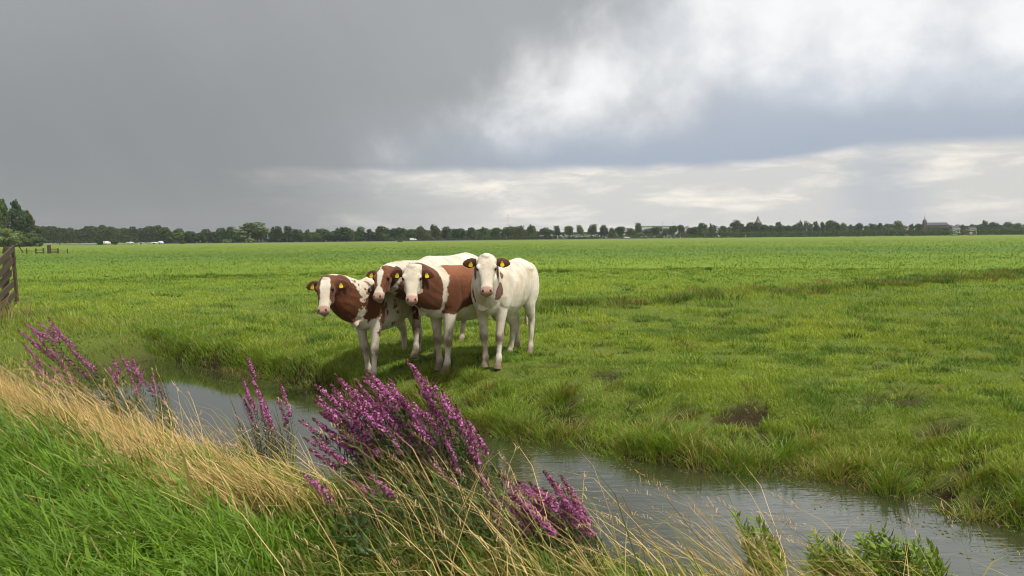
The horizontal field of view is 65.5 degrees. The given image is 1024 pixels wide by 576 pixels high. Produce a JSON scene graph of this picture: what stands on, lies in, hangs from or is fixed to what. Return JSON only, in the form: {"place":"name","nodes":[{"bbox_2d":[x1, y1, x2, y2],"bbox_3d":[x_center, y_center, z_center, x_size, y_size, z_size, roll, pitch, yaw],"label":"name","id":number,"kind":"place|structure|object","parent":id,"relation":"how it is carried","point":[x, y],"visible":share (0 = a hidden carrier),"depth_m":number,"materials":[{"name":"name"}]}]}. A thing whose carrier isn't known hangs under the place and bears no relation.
{"place":"outdoors","nodes":[
{"label":"outdoors","id":0,"kind":"place"},
{"bbox_2d":[72,238,639,244],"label":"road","id":1,"kind":"structure","parent":0,"point":[350,241],"depth_m":543.99,"materials":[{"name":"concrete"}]},
{"bbox_2d":[0,234,1023,575],"bbox_3d":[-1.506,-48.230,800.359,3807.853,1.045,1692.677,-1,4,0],"label":"meadow ground","id":2,"kind":"structure","parent":0,"point":[756,412],"depth_m":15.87,"materials":[{"name":"green plant"}]},
{"bbox_2d":[0,198,11,246],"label":"poplar tree","id":3,"kind":"object","parent":2,"relation":"on","point":[4,217],"visible":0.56,"depth_m":357.86,"materials":[{"name":"green plant"}]},
{"bbox_2d":[0,245,18,311],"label":"wing fence","id":4,"kind":"object","parent":2,"relation":"on","point":[6,262],"visible":0.77,"depth_m":20.82,"materials":[{"name":"brown wood"}]},
{"bbox_2d":[0,228,21,246],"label":"willow bush","id":5,"kind":"object","parent":2,"relation":"on","point":[6,239],"visible":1,"depth_m":343.15,"materials":[{"name":"green plant"}]},
{"bbox_2d":[8,199,27,246],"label":"poplar tree","id":6,"kind":"object","parent":2,"relation":"on","point":[19,223],"visible":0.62,"depth_m":362.34,"materials":[{"name":"green plant"}]},
{"bbox_2d":[10,230,28,245],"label":"willow bush","id":7,"kind":"object","parent":2,"relation":"on","point":[22,238],"visible":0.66,"depth_m":347.92,"materials":[{"name":"green plant"}]},
{"bbox_2d":[19,210,35,246],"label":"poplar tree","id":8,"kind":"object","parent":2,"relation":"on","point":[28,216],"visible":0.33,"depth_m":370.39,"materials":[{"name":"green plant"}]},
{"bbox_2d":[16,233,40,246],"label":"willow bush","id":9,"kind":"object","parent":2,"relation":"on","point":[32,240],"visible":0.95,"depth_m":349.93,"materials":[{"name":"green plant"}]},
{"bbox_2d":[2,245,67,253],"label":"field fence","id":10,"kind":"object","parent":2,"relation":"on","point":[49,249],"visible":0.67,"depth_m":121.78,"materials":[{"name":"brown wood"}]},
{"bbox_2d":[27,219,42,234],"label":"poplar tree","id":11,"kind":"object","parent":2,"relation":"on","point":[36,230],"visible":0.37,"depth_m":374.00,"materials":[{"name":"green plant"}]},
{"bbox_2d":[34,234,47,246],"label":"willow bush","id":12,"kind":"object","parent":2,"relation":"on","point":[39,236],"visible":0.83,"depth_m":353.21,"materials":[{"name":"green plant"}]},
{"bbox_2d":[17,316,175,432],"bbox_3d":[-4.665,0.975,8.857,2.227,1.342,1.358,-1,4,0],"label":"purple loosestrife","id":13,"kind":"object","parent":2,"relation":"on","point":[40,336],"visible":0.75,"depth_m":8.92,"materials":[{"name":"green plant"}]},
{"bbox_2d":[35,225,170,243],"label":"pine wood","id":14,"kind":"object","parent":2,"relation":"on","point":[92,234],"visible":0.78,"depth_m":646.69,"materials":[{"name":"green plant"}]},
{"bbox_2d":[158,228,175,242],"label":"broadleaf tree","id":15,"kind":"object","parent":2,"relation":"on","point":[167,237],"visible":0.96,"depth_m":558.37,"materials":[{"name":"green plant"}]},
{"bbox_2d":[172,228,184,242],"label":"broadleaf tree","id":16,"kind":"object","parent":2,"relation":"on","point":[178,235],"visible":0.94,"depth_m":561.88,"materials":[{"name":"green plant"}]},
{"bbox_2d":[183,231,199,242],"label":"broadleaf tree","id":17,"kind":"object","parent":2,"relation":"on","point":[190,237],"visible":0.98,"depth_m":568.74,"materials":[{"name":"green plant"}]},
{"bbox_2d":[197,229,210,242],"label":"broadleaf tree","id":18,"kind":"object","parent":2,"relation":"on","point":[204,234],"visible":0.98,"depth_m":574.62,"materials":[{"name":"green plant"}]},
{"bbox_2d":[207,231,218,242],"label":"broadleaf tree","id":19,"kind":"object","parent":2,"relation":"on","point":[212,236],"visible":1,"depth_m":576.29,"materials":[{"name":"green plant"}]},
{"bbox_2d":[216,228,225,242],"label":"broadleaf tree","id":20,"kind":"object","parent":2,"relation":"on","point":[221,231],"visible":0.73,"depth_m":585.34,"materials":[{"name":"green plant"}]},
{"bbox_2d":[225,226,235,240],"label":"broadleaf tree","id":21,"kind":"object","parent":2,"relation":"on","point":[228,236],"visible":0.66,"depth_m":581.72,"materials":[{"name":"green plant"}]},
{"bbox_2d":[220,222,270,242],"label":"willow tree","id":22,"kind":"object","parent":2,"relation":"on","point":[251,232],"visible":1,"depth_m":552.92,"materials":[{"name":"green plant"}]},
{"bbox_2d":[229,355,298,470],"bbox_3d":[-2.254,1.162,7.175,0.636,1.129,0.684,-3,4,-29],"label":"purple loosestrife","id":23,"kind":"object","parent":2,"relation":"on","point":[264,410],"visible":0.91,"depth_m":7.14,"materials":[{"name":"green plant"}]},
{"bbox_2d":[159,232,384,242],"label":"tree undergrowth","id":24,"kind":"object","parent":2,"relation":"on","point":[372,237],"visible":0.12,"depth_m":622.76,"materials":[{"name":"green plant"}]},
{"bbox_2d":[268,226,281,241],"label":"broadleaf tree","id":25,"kind":"object","parent":2,"relation":"on","point":[273,236],"visible":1,"depth_m":589.98,"materials":[{"name":"green plant"}]},
{"bbox_2d":[278,226,295,241],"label":"broadleaf tree","id":26,"kind":"object","parent":2,"relation":"on","point":[287,236],"visible":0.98,"depth_m":590.75,"materials":[{"name":"green plant"}]},
{"bbox_2d":[292,229,304,241],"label":"broadleaf tree","id":27,"kind":"object","parent":2,"relation":"on","point":[298,236],"visible":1,"depth_m":593.24,"materials":[{"name":"green plant"}]},
{"bbox_2d":[304,229,312,241],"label":"broadleaf tree","id":28,"kind":"object","parent":2,"relation":"on","point":[308,236],"visible":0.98,"depth_m":602.19,"materials":[{"name":"green plant"}]},
{"bbox_2d":[312,229,322,241],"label":"broadleaf tree","id":29,"kind":"object","parent":2,"relation":"on","point":[317,235],"visible":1,"depth_m":606.35,"materials":[{"name":"green plant"}]},
{"bbox_2d":[320,228,329,241],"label":"broadleaf tree","id":30,"kind":"object","parent":2,"relation":"on","point":[324,231],"visible":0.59,"depth_m":613.49,"materials":[{"name":"green plant"}]},
{"bbox_2d":[325,227,354,241],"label":"broadleaf tree","id":31,"kind":"object","parent":2,"relation":"on","point":[342,234],"visible":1,"depth_m":608.52,"materials":[{"name":"green plant"}]},
{"bbox_2d":[348,228,354,241],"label":"broadleaf tree","id":32,"kind":"object","parent":2,"relation":"on","point":[352,233],"visible":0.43,"depth_m":619.84,"materials":[{"name":"green plant"}]},
{"bbox_2d":[354,226,365,240],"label":"broadleaf tree","id":33,"kind":"object","parent":2,"relation":"on","point":[360,229],"visible":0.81,"depth_m":630.30,"materials":[{"name":"green plant"}]},
{"bbox_2d":[306,274,422,381],"bbox_3d":[-1.918,0.517,11.077,0.658,1.499,2.472,1,4,24],"label":"cow","id":34,"kind":"object","parent":2,"relation":"on","point":[356,305],"visible":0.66,"depth_m":10.54},
{"bbox_2d":[375,225,388,240],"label":"broadleaf tree","id":35,"kind":"object","parent":2,"relation":"on","point":[381,233],"visible":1,"depth_m":631.97,"materials":[{"name":"green plant"}]},
{"bbox_2d":[389,227,406,238],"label":"avenue tree","id":36,"kind":"object","parent":2,"relation":"on","point":[397,232],"visible":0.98,"depth_m":635.70,"materials":[{"name":"green plant"}]},
{"bbox_2d":[404,229,417,237],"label":"avenue tree","id":37,"kind":"object","parent":2,"relation":"on","point":[410,233],"visible":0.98,"depth_m":647.28,"materials":[{"name":"green plant"}]},
{"bbox_2d":[298,358,535,575],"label":"purple loosestrife","id":38,"kind":"object","parent":2,"relation":"on","point":[377,421],"visible":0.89,"depth_m":4.99,"materials":[{"name":"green plant"}]},
{"bbox_2d":[416,225,426,239],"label":"avenue tree","id":39,"kind":"object","parent":2,"relation":"on","point":[421,230],"visible":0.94,"depth_m":654.15,"materials":[{"name":"green plant"}]},
{"bbox_2d":[366,252,479,358],"bbox_3d":[-1.190,0.269,11.654,0.630,1.535,2.995,1,4,25],"label":"cow","id":40,"kind":"object","parent":2,"relation":"on","point":[385,282],"visible":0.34,"depth_m":11.06},
{"bbox_2d":[0,377,859,575],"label":"verge grass","id":41,"kind":"structure","parent":2,"relation":"on","point":[34,540],"depth_m":4.17,"materials":[{"name":"green plant"}]},
{"bbox_2d":[430,224,439,240],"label":"avenue tree","id":42,"kind":"object","parent":2,"relation":"on","point":[435,232],"visible":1,"depth_m":647.64,"materials":[{"name":"green plant"}]},
{"bbox_2d":[441,226,451,239],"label":"broadleaf tree","id":43,"kind":"object","parent":2,"relation":"on","point":[446,233],"visible":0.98,"depth_m":658.10,"materials":[{"name":"green plant"}]},
{"bbox_2d":[390,263,517,374],"bbox_3d":[-0.715,0.381,10.882,0.625,1.510,2.429,2,5,38],"label":"cow","id":44,"kind":"object","parent":2,"relation":"on","point":[437,295],"visible":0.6,"depth_m":10.46},
{"bbox_2d":[452,228,465,237],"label":"avenue tree","id":45,"kind":"object","parent":2,"relation":"on","point":[458,233],"visible":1,"depth_m":665.63,"materials":[{"name":"green plant"}]},
{"bbox_2d":[376,227,553,239],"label":"distant wood","id":46,"kind":"object","parent":2,"relation":"on","point":[476,230],"visible":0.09,"depth_m":756.62,"materials":[{"name":"green plant"}]},
{"bbox_2d":[468,227,475,236],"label":"avenue tree","id":47,"kind":"object","parent":2,"relation":"on","point":[471,231],"visible":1,"depth_m":671.99,"materials":[{"name":"green plant"}]},
{"bbox_2d":[479,227,489,239],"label":"broadleaf tree","id":48,"kind":"object","parent":2,"relation":"on","point":[483,232],"visible":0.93,"depth_m":663.50,"materials":[{"name":"green plant"}]},
{"bbox_2d":[490,227,500,237],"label":"avenue tree","id":49,"kind":"object","parent":2,"relation":"on","point":[495,231],"visible":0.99,"depth_m":677.86,"materials":[{"name":"green plant"}]},
{"bbox_2d":[463,253,538,369],"bbox_3d":[-0.126,0.277,10.690,0.620,1.530,2.219,0,4,15],"label":"cow","id":50,"kind":"object","parent":2,"relation":"on","point":[502,289],"visible":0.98,"depth_m":10.27},
{"bbox_2d":[384,236,625,240],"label":"roadside hedge","id":51,"kind":"object","parent":2,"relation":"on","point":[508,238],"visible":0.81,"depth_m":578.82,"materials":[{"name":"green plant"}]},
{"bbox_2d":[502,226,515,239],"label":"avenue tree","id":52,"kind":"object","parent":2,"relation":"on","point":[509,230],"visible":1,"depth_m":674.95,"materials":[{"name":"green plant"}]},
{"bbox_2d":[0,295,1023,575],"bbox_3d":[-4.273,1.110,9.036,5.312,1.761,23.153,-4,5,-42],"label":"dry grass","id":53,"kind":"structure","parent":2,"relation":"on","point":[266,477],"depth_m":4.68,"materials":[{"name":"plant"}]},
{"bbox_2d":[0,322,1023,524],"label":"bank grass","id":54,"kind":"structure","parent":2,"relation":"on","point":[809,363],"depth_m":9.55,"materials":[{"name":"green plant"}]},
{"bbox_2d":[383,231,640,240],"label":"avenue undergrowth","id":55,"kind":"object","parent":2,"relation":"on","point":[522,235],"visible":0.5,"depth_m":688.16,"materials":[{"name":"green plant"}]},
{"bbox_2d":[512,225,524,235],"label":"avenue tree","id":56,"kind":"object","parent":2,"relation":"on","point":[519,229],"visible":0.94,"depth_m":687.66,"materials":[{"name":"green plant"}]},
{"bbox_2d":[526,224,536,238],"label":"broadleaf tree","id":57,"kind":"object","parent":2,"relation":"on","point":[531,232],"visible":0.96,"depth_m":679.68,"materials":[{"name":"green plant"}]},
{"bbox_2d":[539,228,551,236],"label":"avenue tree","id":58,"kind":"object","parent":2,"relation":"on","point":[545,232],"visible":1,"depth_m":685.38,"materials":[{"name":"green plant"}]},
{"bbox_2d":[491,470,607,575],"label":"purple loosestrife","id":59,"kind":"object","parent":2,"relation":"on","point":[569,509],"visible":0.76,"depth_m":4.37,"materials":[{"name":"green plant"}]},
{"bbox_2d":[553,225,559,235],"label":"avenue tree","id":60,"kind":"object","parent":2,"relation":"on","point":[557,230],"visible":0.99,"depth_m":689.77,"materials":[{"name":"green plant"}]},
{"bbox_2d":[105,265,1023,506],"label":"rough tussocks","id":61,"kind":"object","parent":2,"relation":"on","point":[910,281],"visible":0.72,"depth_m":11.16,"materials":[{"name":"green plant"}]},
{"bbox_2d":[563,226,573,236],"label":"avenue tree","id":62,"kind":"object","parent":2,"relation":"on","point":[568,230],"visible":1,"depth_m":687.41,"materials":[{"name":"green plant"}]},
{"bbox_2d":[132,320,1023,535],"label":"waterside sedge","id":63,"kind":"object","parent":2,"relation":"on","point":[644,436],"visible":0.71,"depth_m":7.91,"materials":[{"name":"green plant"}]},
{"bbox_2d":[576,225,583,234],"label":"avenue tree","id":64,"kind":"object","parent":2,"relation":"on","point":[579,230],"visible":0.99,"depth_m":694.48,"materials":[{"name":"green plant"}]},
{"bbox_2d":[587,224,596,234],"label":"avenue tree","id":65,"kind":"object","parent":2,"relation":"on","point":[592,228],"visible":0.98,"depth_m":708.54,"materials":[{"name":"green plant"}]},
{"bbox_2d":[599,225,608,236],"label":"avenue tree","id":66,"kind":"object","parent":2,"relation":"on","point":[604,230],"visible":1,"depth_m":703.78,"materials":[{"name":"green plant"}]},
{"bbox_2d":[615,226,625,235],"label":"avenue tree","id":67,"kind":"object","parent":2,"relation":"on","point":[621,229],"visible":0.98,"depth_m":712.07,"materials":[{"name":"green plant"}]},
{"bbox_2d":[635,222,642,234],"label":"avenue tree","id":68,"kind":"object","parent":2,"relation":"on","point":[638,227],"visible":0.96,"depth_m":721.55,"materials":[{"name":"green plant"}]},
{"bbox_2d":[650,226,663,237],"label":"avenue tree","id":69,"kind":"object","parent":2,"relation":"on","point":[656,230],"visible":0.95,"depth_m":723.28,"materials":[{"name":"green plant"}]},
{"bbox_2d":[634,226,680,237],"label":"greenhouse hall","id":70,"kind":"structure","parent":2,"relation":"on","point":[650,227],"depth_m":897.62,"materials":[{"name":"grey metal"}]},
{"bbox_2d":[667,226,678,234],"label":"avenue tree","id":71,"kind":"object","parent":2,"relation":"on","point":[673,230],"visible":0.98,"depth_m":731.23,"materials":[{"name":"green plant"}]},
{"bbox_2d":[677,225,685,234],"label":"avenue tree","id":72,"kind":"object","parent":2,"relation":"on","point":[681,228],"visible":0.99,"depth_m":733.88,"materials":[{"name":"green plant"}]},
{"bbox_2d":[686,227,700,236],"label":"avenue tree","id":73,"kind":"object","parent":2,"relation":"on","point":[693,230],"visible":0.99,"depth_m":733.19,"materials":[{"name":"green plant"}]},
{"bbox_2d":[698,222,707,237],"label":"broadleaf tree","id":74,"kind":"object","parent":2,"relation":"on","point":[703,229],"visible":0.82,"depth_m":742.41,"materials":[{"name":"green plant"}]},
{"bbox_2d":[717,226,726,235],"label":"broadleaf tree","id":75,"kind":"object","parent":2,"relation":"on","point":[722,228],"visible":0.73,"depth_m":805.97,"materials":[{"name":"green plant"}]},
{"bbox_2d":[729,220,740,236],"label":"broadleaf tree","id":76,"kind":"object","parent":2,"relation":"on","point":[735,225],"visible":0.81,"depth_m":810.96,"materials":[{"name":"green plant"}]},
{"bbox_2d":[741,222,754,234],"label":"broadleaf tree","id":77,"kind":"object","parent":2,"relation":"on","point":[749,227],"visible":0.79,"depth_m":807.03,"materials":[{"name":"green plant"}]},
{"bbox_2d":[753,222,762,236],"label":"broadleaf tree","id":78,"kind":"object","parent":2,"relation":"on","point":[757,228],"visible":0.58,"depth_m":809.35,"materials":[{"name":"green plant"}]},
{"bbox_2d":[729,511,788,575],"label":"leafy herb","id":79,"kind":"object","parent":2,"relation":"on","point":[761,536],"visible":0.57,"depth_m":4.71,"materials":[{"name":"green plant"}]},
{"bbox_2d":[760,224,769,236],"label":"broadleaf tree","id":80,"kind":"object","parent":2,"relation":"on","point":[764,228],"visible":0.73,"depth_m":813.91,"materials":[{"name":"green plant"}]},
{"bbox_2d":[775,222,784,236],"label":"broadleaf tree","id":81,"kind":"object","parent":2,"relation":"on","point":[780,227],"visible":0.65,"depth_m":822.77,"materials":[{"name":"green plant"}]},
{"bbox_2d":[784,225,792,235],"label":"broadleaf tree","id":82,"kind":"object","parent":2,"relation":"on","point":[787,228],"visible":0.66,"depth_m":824.05,"materials":[{"name":"green plant"}]},
{"bbox_2d":[813,221,819,235],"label":"broadleaf tree","id":83,"kind":"object","parent":2,"relation":"on","point":[816,227],"visible":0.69,"depth_m":855.62,"materials":[{"name":"green plant"}]},
{"bbox_2d":[637,231,998,237],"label":"village undergrowth","id":84,"kind":"object","parent":2,"relation":"on","point":[718,236],"visible":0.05,"depth_m":846.76,"materials":[{"name":"green plant"}]},
{"bbox_2d":[820,221,825,234],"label":"broadleaf tree","id":85,"kind":"object","parent":2,"relation":"on","point":[823,226],"visible":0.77,"depth_m":846.29,"materials":[{"name":"green plant"}]},
{"bbox_2d":[630,230,1022,238],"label":"clipped hedge","id":86,"kind":"object","parent":2,"relation":"on","point":[813,234],"visible":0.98,"depth_m":583.12,"materials":[{"name":"green plant"}]},
{"bbox_2d":[825,220,836,235],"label":"broadleaf tree","id":87,"kind":"object","parent":2,"relation":"on","point":[830,225],"visible":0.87,"depth_m":851.66,"materials":[{"name":"green plant"}]},
{"bbox_2d":[839,223,846,235],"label":"broadleaf tree","id":88,"kind":"object","parent":2,"relation":"on","point":[843,227],"visible":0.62,"depth_m":861.66,"materials":[{"name":"green plant"}]},
{"bbox_2d":[684,223,1023,236],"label":"village wood","id":89,"kind":"object","parent":2,"relation":"on","point":[728,230],"visible":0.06,"depth_m":1004.57,"materials":[{"name":"green plant"}]},
{"bbox_2d":[854,222,863,234],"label":"broadleaf tree","id":90,"kind":"object","parent":2,"relation":"on","point":[859,226],"visible":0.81,"depth_m":860.14,"materials":[{"name":"green plant"}]},
{"bbox_2d":[717,228,1023,237],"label":"crop field","id":91,"kind":"structure","parent":2,"relation":"on","point":[829,232],"depth_m":621.31,"materials":[{"name":"green plant"}]},
{"bbox_2d":[869,224,877,234],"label":"broadleaf tree","id":92,"kind":"object","parent":2,"relation":"on","point":[873,227],"visible":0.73,"depth_m":877.34,"materials":[{"name":"green plant"}]},
{"bbox_2d":[796,520,952,575],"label":"leafy herb","id":93,"kind":"object","parent":2,"relation":"on","point":[884,552],"visible":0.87,"depth_m":4.48,"materials":[{"name":"green plant"}]},
{"bbox_2d":[889,220,902,234],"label":"broadleaf tree","id":94,"kind":"object","parent":2,"relation":"on","point":[896,225],"visible":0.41,"depth_m":888.39,"materials":[{"name":"green plant"}]},
{"bbox_2d":[921,217,949,234],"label":"long church","id":95,"kind":"structure","parent":2,"relation":"on","point":[925,224],"depth_m":928.23,"materials":[{"name":"brick"}]},
{"bbox_2d":[949,226,959,234],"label":"house","id":96,"kind":"structure","parent":2,"relation":"on","point":[954,227],"depth_m":899.34,"materials":[{"name":"stone"}]},
{"bbox_2d":[987,222,999,233],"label":"broadleaf tree","id":97,"kind":"object","parent":2,"relation":"on","point":[992,225],"visible":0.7,"depth_m":926.50,"materials":[{"name":"green plant"}]},
{"bbox_2d":[1003,221,1014,232],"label":"broadleaf tree","id":98,"kind":"object","parent":2,"relation":"on","point":[1009,224],"visible":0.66,"depth_m":943.68,"materials":[{"name":"green plant"}]},
{"bbox_2d":[1013,223,1023,233],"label":"broadleaf tree","id":99,"kind":"object","parent":2,"relation":"on","point":[1018,225],"visible":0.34,"depth_m":954.13,"materials":[{"name":"green plant"}]},
{"bbox_2d":[0,237,1023,282],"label":"distant grass","id":100,"kind":"structure","parent":0,"point":[506,251],"depth_m":66.50,"materials":[{"name":"green plant"}]},
{"bbox_2d":[0,0,1023,243],"label":"sky","id":101,"kind":"structure","parent":0,"point":[188,115],"materials":[{"name":"grey"}]},
{"bbox_2d":[1,360,1023,575],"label":"ditch water","id":102,"kind":"structure","parent":0,"point":[210,391],"depth_m":6.53,"materials":[{"name":"grey liquid"}]},
{"bbox_2d":[140,364,1020,567],"bbox_3d":[0.216,1.600,7.922,16.651,0.001,1.239,2,5,40],"label":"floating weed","id":103,"kind":"object","parent":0,"point":[647,474],"visible":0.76,"depth_m":7.16,"materials":[{"name":"green plant"}]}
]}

